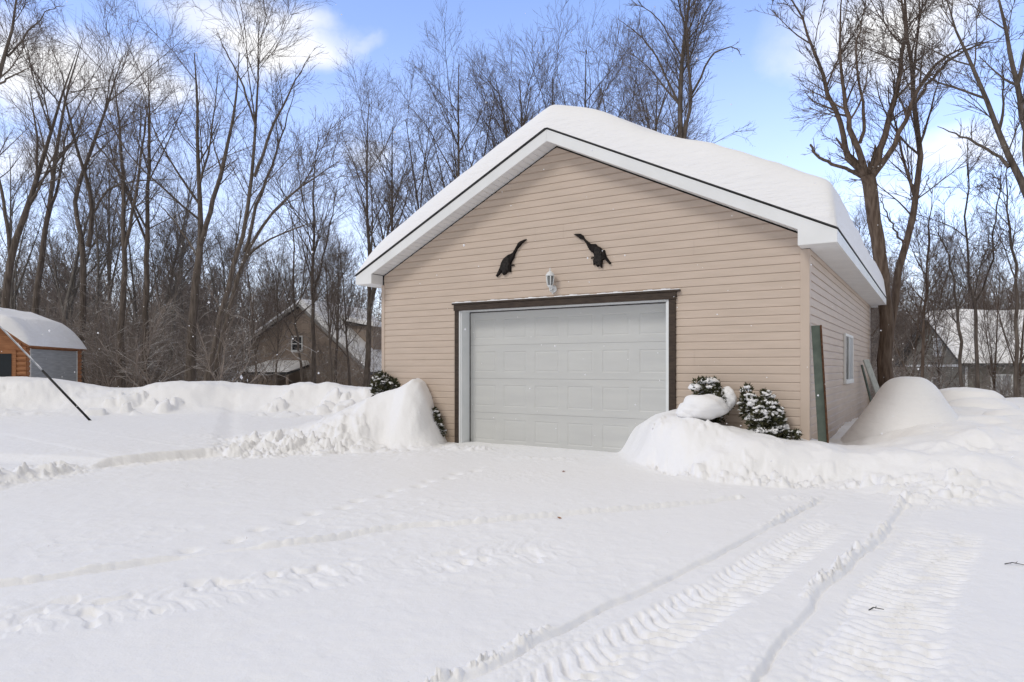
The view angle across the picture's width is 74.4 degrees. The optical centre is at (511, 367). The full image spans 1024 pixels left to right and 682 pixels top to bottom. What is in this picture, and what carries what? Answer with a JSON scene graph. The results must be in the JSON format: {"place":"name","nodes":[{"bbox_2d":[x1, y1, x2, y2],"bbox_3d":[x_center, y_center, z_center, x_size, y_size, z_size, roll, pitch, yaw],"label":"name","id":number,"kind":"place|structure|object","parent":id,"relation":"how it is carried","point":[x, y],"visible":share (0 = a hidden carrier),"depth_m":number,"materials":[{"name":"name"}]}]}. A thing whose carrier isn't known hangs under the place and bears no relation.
{"place":"outdoors","nodes":[
{"label":"outdoors","id":0,"kind":"place"},
{"bbox_2d":[0,372,1023,681],"bbox_3d":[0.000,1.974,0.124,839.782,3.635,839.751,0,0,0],"label":"ground","id":1,"kind":"structure","parent":0,"point":[394,542],"depth_m":5.16,"materials":[{"name":"white snow"}]},
{"bbox_2d":[0,0,65,84],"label":"bare tree","id":2,"kind":"object","parent":1,"relation":"on","point":[7,47],"visible":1,"depth_m":19.04,"materials":[{"name":"brown plant"}]},
{"bbox_2d":[0,118,76,309],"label":"bare tree","id":3,"kind":"object","parent":1,"relation":"on","point":[13,294],"visible":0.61,"depth_m":36.01,"materials":[{"name":"brown plant"}]},
{"bbox_2d":[0,307,86,381],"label":"log shed","id":4,"kind":"structure","parent":1,"relation":"on","point":[49,354],"depth_m":22.10,"materials":[{"name":"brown wood"}]},
{"bbox_2d":[0,350,16,376],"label":"door","id":5,"kind":"structure","parent":4,"relation":"in","point":[8,361],"depth_m":20.83,"materials":[{"name":"brown wood"}]},
{"bbox_2d":[0,325,90,420],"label":"leaning pole","id":6,"kind":"object","parent":1,"relation":"on","point":[55,383],"visible":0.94,"depth_m":15.41,"materials":[{"name":"metal"}]},
{"bbox_2d":[0,0,127,308],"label":"bare tree","id":7,"kind":"object","parent":1,"relation":"on","point":[12,247],"visible":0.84,"depth_m":26.89,"materials":[{"name":"brown plant"}]},
{"bbox_2d":[13,131,120,325],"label":"bare tree","id":8,"kind":"object","parent":1,"relation":"on","point":[62,285],"visible":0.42,"depth_m":41.00,"materials":[{"name":"brown plant"}]},
{"bbox_2d":[0,14,156,314],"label":"bare tree","id":9,"kind":"object","parent":1,"relation":"on","point":[40,265],"visible":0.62,"depth_m":31.04,"materials":[{"name":"brown plant"}]},
{"bbox_2d":[27,113,165,324],"bbox_3d":[-22.543,-6.130,36.716,5.707,15.229,5.988,0,0,14],"label":"bare tree","id":10,"kind":"object","parent":1,"relation":"on","point":[70,284],"visible":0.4,"depth_m":35.59,"materials":[{"name":"brown plant"}]},
{"bbox_2d":[57,108,158,376],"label":"bare tree","id":11,"kind":"object","parent":1,"relation":"on","point":[109,278],"visible":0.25,"depth_m":39.93,"materials":[{"name":"brown plant"}]},
{"bbox_2d":[15,0,202,387],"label":"bare tree","id":12,"kind":"object","parent":1,"relation":"on","point":[125,235],"visible":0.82,"depth_m":26.97,"materials":[{"name":"brown plant"}]},
{"bbox_2d":[52,128,173,383],"bbox_3d":[-19.788,-5.277,33.787,5.915,13.460,4.438,0,0,-23],"label":"bare tree","id":13,"kind":"object","parent":1,"relation":"on","point":[98,258],"visible":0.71,"depth_m":33.55,"materials":[{"name":"brown plant"}]},
{"bbox_2d":[5,0,224,382],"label":"bare tree","id":14,"kind":"object","parent":1,"relation":"on","point":[83,266],"visible":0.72,"depth_m":28.38,"materials":[{"name":"brown plant"}]},
{"bbox_2d":[77,150,194,348],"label":"bare tree","id":15,"kind":"object","parent":1,"relation":"on","point":[132,283],"visible":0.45,"depth_m":36.84,"materials":[{"name":"brown plant"}]},
{"bbox_2d":[67,2,220,386],"bbox_3d":[-15.566,-6.917,28.617,6.065,16.153,5.462,0,0,-28],"label":"bare tree","id":16,"kind":"object","parent":1,"relation":"on","point":[146,237],"visible":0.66,"depth_m":28.00,"materials":[{"name":"brown plant"}]},
{"bbox_2d":[29,0,262,380],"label":"bare tree","id":17,"kind":"object","parent":1,"relation":"on","point":[190,374],"visible":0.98,"depth_m":25.83,"materials":[{"name":"brown plant"}]},
{"bbox_2d":[112,169,214,373],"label":"bare tree","id":18,"kind":"object","parent":1,"relation":"on","point":[181,306],"visible":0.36,"depth_m":40.37,"materials":[{"name":"brown plant"}]},
{"bbox_2d":[135,127,239,349],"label":"bare tree","id":19,"kind":"object","parent":1,"relation":"on","point":[190,204],"visible":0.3,"depth_m":41.86,"materials":[{"name":"brown plant"}]},
{"bbox_2d":[139,100,242,380],"bbox_3d":[-17.172,-6.194,35.251,6.011,15.281,4.737,0,0,37],"label":"bare tree","id":20,"kind":"object","parent":1,"relation":"on","point":[179,253],"visible":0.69,"depth_m":35.14,"materials":[{"name":"brown plant"}]},
{"bbox_2d":[187,153,274,374],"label":"bare tree","id":21,"kind":"object","parent":1,"relation":"on","point":[222,259],"visible":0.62,"depth_m":38.89,"materials":[{"name":"brown plant"}]},
{"bbox_2d":[159,0,332,380],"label":"bare tree","id":22,"kind":"object","parent":1,"relation":"on","point":[211,359],"visible":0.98,"depth_m":24.96,"materials":[{"name":"brown plant"}]},
{"bbox_2d":[210,215,294,327],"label":"bare tree","id":23,"kind":"object","parent":1,"relation":"on","point":[232,231],"visible":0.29,"depth_m":56.83,"materials":[{"name":"brown plant"}]},
{"bbox_2d":[217,235,291,383],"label":"bare tree","id":24,"kind":"object","parent":1,"relation":"on","point":[252,330],"visible":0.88,"depth_m":27.96,"materials":[{"name":"brown plant"}]},
{"bbox_2d":[244,215,308,324],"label":"bare tree","id":25,"kind":"object","parent":1,"relation":"on","point":[279,268],"visible":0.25,"depth_m":59.22,"materials":[{"name":"brown plant"}]},
{"bbox_2d":[251,247,324,384],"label":"bare tree","id":26,"kind":"object","parent":1,"relation":"on","point":[277,337],"visible":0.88,"depth_m":29.15,"materials":[{"name":"brown plant"}]},
{"bbox_2d":[219,85,361,382],"bbox_3d":[-10.383,-6.415,32.493,7.304,15.618,5.528,0,0,-28],"label":"bare tree","id":27,"kind":"object","parent":1,"relation":"on","point":[313,358],"visible":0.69,"depth_m":32.92,"materials":[{"name":"brown plant"}]},
{"bbox_2d":[220,127,364,381],"bbox_3d":[-10.255,-4.748,31.060,5.813,12.016,4.842,0,0,-42],"label":"bare tree","id":28,"kind":"object","parent":1,"relation":"on","point":[295,321],"visible":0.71,"depth_m":30.96,"materials":[{"name":"brown plant"}]},
{"bbox_2d":[211,54,381,380],"bbox_3d":[-7.850,-5.588,25.650,6.335,13.711,4.062,0,0,31],"label":"bare tree","id":29,"kind":"object","parent":1,"relation":"on","point":[248,247],"visible":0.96,"depth_m":25.51,"materials":[{"name":"brown plant"}]},
{"bbox_2d":[269,174,342,304],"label":"bare tree","id":30,"kind":"object","parent":1,"relation":"on","point":[302,285],"visible":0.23,"depth_m":62.33,"materials":[{"name":"brown plant"}]},
{"bbox_2d":[241,299,381,386],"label":"house","id":31,"kind":"structure","parent":1,"relation":"on","point":[294,377],"depth_m":44.95,"materials":[{"name":"brown wood"}]},
{"bbox_2d":[291,336,302,351],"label":"window","id":32,"kind":"structure","parent":31,"relation":"in","point":[293,349],"depth_m":45.07,"materials":[{"name":"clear glass"}]},
{"bbox_2d":[288,213,368,381],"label":"bare tree","id":33,"kind":"object","parent":1,"relation":"on","point":[332,318],"visible":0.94,"depth_m":28.75,"materials":[{"name":"brown plant"}]},
{"bbox_2d":[291,203,379,385],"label":"bare tree","id":34,"kind":"object","parent":1,"relation":"on","point":[345,321],"visible":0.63,"depth_m":33.90,"materials":[{"name":"brown plant"}]},
{"bbox_2d":[305,218,376,382],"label":"bare tree","id":35,"kind":"object","parent":1,"relation":"on","point":[337,339],"visible":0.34,"depth_m":39.81,"materials":[{"name":"brown plant"}]},
{"bbox_2d":[318,42,436,386],"bbox_3d":[-5.747,-6.151,29.320,5.568,14.857,5.842,0,0,-44],"label":"bare tree","id":36,"kind":"object","parent":1,"relation":"on","point":[370,299],"visible":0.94,"depth_m":29.61,"materials":[{"name":"brown plant"}]},
{"bbox_2d":[368,369,400,396],"bbox_3d":[-2.326,0.460,13.010,0.918,0.869,0.464,0,0,0],"label":"snowy shrub","id":37,"kind":"object","parent":1,"relation":"on","point":[382,381],"visible":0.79,"depth_m":12.93,"materials":[{"name":"green plant"}]},
{"bbox_2d":[334,75,441,292],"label":"bare tree","id":38,"kind":"object","parent":1,"relation":"on","point":[391,155],"visible":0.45,"depth_m":33.82,"materials":[{"name":"brown plant"}]},
{"bbox_2d":[358,50,468,257],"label":"bare tree","id":39,"kind":"object","parent":1,"relation":"on","point":[409,146],"visible":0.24,"depth_m":35.03,"materials":[{"name":"brown plant"}]},
{"bbox_2d":[375,100,455,233],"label":"bare tree","id":40,"kind":"object","parent":1,"relation":"on","point":[423,186],"visible":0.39,"depth_m":30.35,"materials":[{"name":"brown plant"}]},
{"bbox_2d":[431,406,446,436],"bbox_3d":[-1.369,1.151,12.345,0.408,0.896,0.356,0,0,0],"label":"snowy shrub","id":41,"kind":"object","parent":1,"relation":"on","point":[435,410],"visible":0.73,"depth_m":12.28,"materials":[{"name":"green plant"}]},
{"bbox_2d":[387,0,517,204],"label":"bare tree","id":42,"kind":"object","parent":1,"relation":"on","point":[457,147],"visible":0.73,"depth_m":32.80,"materials":[{"name":"brown plant"}]},
{"bbox_2d":[408,56,513,209],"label":"bare tree","id":43,"kind":"object","parent":1,"relation":"on","point":[467,160],"visible":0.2,"depth_m":35.68,"materials":[{"name":"brown plant"}]},
{"bbox_2d":[437,22,573,163],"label":"bare tree","id":44,"kind":"object","parent":1,"relation":"on","point":[527,85],"visible":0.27,"depth_m":36.09,"materials":[{"name":"brown plant"}]},
{"bbox_2d":[468,54,548,159],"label":"bare tree","id":45,"kind":"object","parent":1,"relation":"on","point":[500,141],"visible":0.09,"depth_m":32.83,"materials":[{"name":"brown plant"}]},
{"bbox_2d":[0,232,1023,398],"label":"undergrowth","id":46,"kind":"object","parent":1,"relation":"on","point":[237,356],"visible":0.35,"depth_m":29.78,"materials":[{"name":"brown plant"}]},
{"bbox_2d":[0,210,1023,379],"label":"woods","id":47,"kind":"object","parent":1,"relation":"on","point":[31,270],"visible":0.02,"depth_m":55.37,"materials":[{"name":"brown plant"}]},
{"bbox_2d":[443,24,581,171],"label":"bare tree","id":48,"kind":"object","parent":1,"relation":"on","point":[519,102],"visible":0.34,"depth_m":32.93,"materials":[{"name":"brown plant"}]},
{"bbox_2d":[467,0,586,155],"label":"bare tree","id":49,"kind":"object","parent":1,"relation":"on","point":[552,81],"visible":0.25,"depth_m":34.12,"materials":[{"name":"brown plant"}]},
{"bbox_2d":[523,0,669,122],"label":"bare tree","id":50,"kind":"object","parent":1,"relation":"on","point":[585,99],"visible":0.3,"depth_m":34.76,"materials":[{"name":"brown plant"}]},
{"bbox_2d":[579,59,618,113],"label":"bare tree","id":51,"kind":"object","parent":1,"relation":"on","point":[599,93],"visible":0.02,"depth_m":33.83,"materials":[{"name":"brown plant"}]},
{"bbox_2d":[355,105,886,451],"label":"garage","id":52,"kind":"structure","parent":1,"relation":"on","point":[753,234],"depth_m":10.91,"materials":[{"name":"beige plastic"}]},
{"bbox_2d":[496,239,526,276],"bbox_3d":[-0.025,-1.876,11.600,0.616,0.601,0.060,0,0,32],"label":"bird ornament","id":53,"kind":"object","parent":52,"relation":"attached to","point":[505,268],"visible":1,"depth_m":11.60,"materials":[{"name":"black metal"}]},
{"bbox_2d":[546,268,556,293],"bbox_3d":[0.640,-1.426,11.115,0.152,0.422,0.203,0,0,32],"label":"wall lantern","id":54,"kind":"object","parent":52,"relation":"attached to","point":[550,275],"depth_m":11.06,"materials":[{"name":"paint"}]},
{"bbox_2d":[470,302,665,451],"bbox_3d":[0.875,0.372,11.420,3.950,2.792,0.083,0,0,32],"label":"overhead door","id":55,"kind":"structure","parent":52,"relation":"in","point":[616,347],"depth_m":11.35,"materials":[{"name":"paint"}]},
{"bbox_2d":[574,234,610,267],"bbox_3d":[1.274,-1.870,10.786,0.656,0.591,0.060,0,0,32],"label":"bird ornament","id":56,"kind":"object","parent":52,"relation":"attached to","point":[600,256],"visible":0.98,"depth_m":10.71,"materials":[{"name":"black metal"}]},
{"bbox_2d":[843,333,853,383],"bbox_3d":[6.525,-0.162,13.068,0.060,0.940,1.350,0,0,32],"label":"side window","id":57,"kind":"structure","parent":52,"relation":"in","point":[847,339],"depth_m":12.96,"materials":[{"name":"white glass"}]},
{"bbox_2d":[569,7,696,138],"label":"bare tree","id":58,"kind":"object","parent":1,"relation":"on","point":[630,117],"visible":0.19,"depth_m":30.54,"materials":[{"name":"brown plant"}]},
{"bbox_2d":[589,18,728,140],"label":"bare tree","id":59,"kind":"object","parent":1,"relation":"on","point":[656,124],"visible":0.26,"depth_m":29.18,"materials":[{"name":"brown plant"}]},
{"bbox_2d":[596,0,743,138],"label":"bare tree","id":60,"kind":"object","parent":1,"relation":"on","point":[686,45],"visible":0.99,"depth_m":24.94,"materials":[{"name":"brown plant"}]},
{"bbox_2d":[593,0,756,144],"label":"bare tree","id":61,"kind":"object","parent":1,"relation":"on","point":[625,107],"visible":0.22,"depth_m":32.91,"materials":[{"name":"brown plant"}]},
{"bbox_2d":[637,60,715,142],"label":"bare tree","id":62,"kind":"object","parent":1,"relation":"on","point":[696,112],"visible":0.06,"depth_m":35.19,"materials":[{"name":"brown plant"}]},
{"bbox_2d":[676,376,736,423],"bbox_3d":[2.738,0.566,9.480,0.805,0.918,0.639,0,0,-38],"label":"snowy shrub","id":63,"kind":"object","parent":1,"relation":"on","point":[712,401],"visible":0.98,"depth_m":9.34,"materials":[{"name":"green plant"}]},
{"bbox_2d":[737,382,789,437],"bbox_3d":[3.417,0.734,9.161,0.713,1.112,0.471,0,0,0],"label":"snowy shrub","id":64,"kind":"object","parent":1,"relation":"on","point":[764,412],"visible":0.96,"depth_m":9.07,"materials":[{"name":"green plant"}]},
{"bbox_2d":[782,428,802,439],"bbox_3d":[3.727,1.020,9.010,0.297,0.470,0.249,0,0,0],"label":"snowy shrub","id":65,"kind":"object","parent":1,"relation":"on","point":[794,434],"visible":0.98,"depth_m":8.96,"materials":[{"name":"green plant"}]},
{"bbox_2d":[811,325,828,442],"bbox_3d":[4.153,0.449,9.049,0.109,2.038,0.264,0,0,-28],"label":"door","id":66,"kind":"structure","parent":1,"relation":"on","point":[819,381],"depth_m":9.05,"materials":[{"name":"green wood"}]},
{"bbox_2d":[825,169,875,328],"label":"bare tree","id":67,"kind":"object","parent":1,"relation":"on","point":[839,186],"visible":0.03,"depth_m":32.75,"materials":[{"name":"brown plant"}]},
{"bbox_2d":[839,193,892,267],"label":"bare tree","id":68,"kind":"object","parent":1,"relation":"on","point":[858,214],"visible":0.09,"depth_m":26.41,"materials":[{"name":"brown plant"}]},
{"bbox_2d":[861,365,871,401],"bbox_3d":[7.860,0.604,14.846,0.050,1.326,0.372,0,0,-32],"label":"dark plank","id":69,"kind":"object","parent":1,"relation":"on","point":[866,384],"visible":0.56,"depth_m":14.89,"materials":[{"name":"green wood"}]},
{"bbox_2d":[863,359,879,393],"bbox_3d":[8.159,0.539,15.061,0.567,1.455,0.199,0,0,44],"label":"grey plank","id":70,"kind":"object","parent":1,"relation":"on","point":[871,375],"visible":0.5,"depth_m":15.12,"materials":[{"name":"grey wood"}]},
{"bbox_2d":[744,0,1023,387],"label":"bare tree","id":71,"kind":"object","parent":1,"relation":"on","point":[865,173],"visible":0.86,"depth_m":17.38,"materials":[{"name":"brown plant"}]},
{"bbox_2d":[849,214,934,384],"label":"bare tree","id":72,"kind":"object","parent":1,"relation":"on","point":[891,291],"visible":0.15,"depth_m":29.70,"materials":[{"name":"brown plant"}]},
{"bbox_2d":[848,205,936,340],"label":"bare tree","id":73,"kind":"object","parent":1,"relation":"on","point":[892,272],"visible":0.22,"depth_m":33.74,"materials":[{"name":"brown plant"}]},
{"bbox_2d":[840,376,958,442],"bbox_3d":[6.183,0.848,10.514,2.737,1.413,2.684,0,0,0],"label":"snow mound","id":74,"kind":"object","parent":1,"relation":"on","point":[906,401],"visible":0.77,"depth_m":10.12,"materials":[{"name":"white snow"}]},
{"bbox_2d":[868,216,971,376],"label":"bare tree","id":75,"kind":"object","parent":1,"relation":"on","point":[946,302],"visible":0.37,"depth_m":25.86,"materials":[{"name":"brown plant"}]},
{"bbox_2d":[837,0,1007,356],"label":"bare tree","id":76,"kind":"object","parent":1,"relation":"on","point":[915,196],"visible":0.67,"depth_m":18.11,"materials":[{"name":"brown plant"}]},
{"bbox_2d":[883,170,963,377],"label":"bare tree","id":77,"kind":"object","parent":1,"relation":"on","point":[923,313],"visible":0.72,"depth_m":21.00,"materials":[{"name":"brown plant"}]},
{"bbox_2d":[848,0,1023,197],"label":"bare tree","id":78,"kind":"object","parent":1,"relation":"on","point":[1011,161],"visible":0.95,"depth_m":16.24,"materials":[{"name":"brown plant"}]},
{"bbox_2d":[892,253,979,387],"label":"bare tree","id":79,"kind":"object","parent":1,"relation":"on","point":[941,347],"visible":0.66,"depth_m":25.12,"materials":[{"name":"brown plant"}]},
{"bbox_2d":[901,200,1010,322],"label":"bare tree","id":80,"kind":"object","parent":1,"relation":"on","point":[936,288],"visible":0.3,"depth_m":46.67,"materials":[{"name":"brown plant"}]},
{"bbox_2d":[895,309,1023,396],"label":"house","id":81,"kind":"structure","parent":1,"relation":"on","point":[964,325],"depth_m":35.59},
{"bbox_2d":[933,338,942,355],"bbox_3d":[23.427,-1.107,37.167,0.110,1.010,0.960,0,0,9],"label":"window","id":82,"kind":"structure","parent":81,"relation":"in","point":[933,338],"depth_m":37.12,"materials":[{"name":"white"}]},
{"bbox_2d":[990,374,1012,395],"bbox_3d":[24.769,0.893,34.126,1.010,1.110,0.110,0,0,9],"label":"window","id":83,"kind":"structure","parent":81,"relation":"in","point":[999,375],"depth_m":34.13,"materials":[{"name":"white"}]},
{"bbox_2d":[901,112,1023,387],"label":"bare tree","id":84,"kind":"object","parent":1,"relation":"on","point":[976,350],"visible":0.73,"depth_m":19.97,"materials":[{"name":"brown plant"}]},
{"bbox_2d":[928,221,999,308],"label":"bare tree","id":85,"kind":"object","parent":1,"relation":"on","point":[968,305],"visible":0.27,"depth_m":47.83,"materials":[{"name":"brown plant"}]},
{"bbox_2d":[917,108,1023,396],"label":"bare tree","id":86,"kind":"object","parent":1,"relation":"on","point":[1016,354],"visible":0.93,"depth_m":19.20,"materials":[{"name":"brown plant"}]},
{"bbox_2d":[939,387,1005,401],"bbox_3d":[9.748,0.837,14.506,1.720,0.827,1.945,0,0,0],"label":"snow mound","id":87,"kind":"object","parent":1,"relation":"on","point":[952,393],"visible":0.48,"depth_m":14.05,"materials":[{"name":"white snow"}]},
{"bbox_2d":[948,397,1019,408],"bbox_3d":[8.764,0.818,12.595,1.406,0.519,1.191,0,0,0],"label":"snow mound","id":88,"kind":"object","parent":1,"relation":"on","point":[989,403],"visible":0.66,"depth_m":12.33,"materials":[{"name":"white snow"}]},
{"bbox_2d":[946,233,1023,389],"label":"bare tree","id":89,"kind":"object","parent":1,"relation":"on","point":[985,335],"visible":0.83,"depth_m":23.95,"materials":[{"name":"brown plant"}]},
{"bbox_2d":[967,216,1023,309],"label":"bare tree","id":90,"kind":"object","parent":1,"relation":"on","point":[1003,280],"visible":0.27,"depth_m":46.27,"materials":[{"name":"brown plant"}]},
{"bbox_2d":[969,195,1023,394],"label":"bare tree","id":91,"kind":"object","parent":1,"relation":"on","point":[1021,349],"visible":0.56,"depth_m":25.32,"materials":[{"name":"brown plant"}]},
{"bbox_2d":[979,252,1023,309],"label":"bare tree","id":92,"kind":"object","parent":1,"relation":"on","point":[1021,299],"visible":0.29,"depth_m":50.91,"materials":[{"name":"brown plant"}]},
{"bbox_2d":[1,1,1022,560],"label":"falling snow","id":93,"kind":"structure","parent":0,"point":[463,245],"depth_m":7.14,"materials":[{"name":"white snow"}]},
{"bbox_2d":[0,0,1023,371],"label":"sky","id":94,"kind":"structure","parent":0,"point":[380,30],"materials":[{"name":"blue"}]}
]}

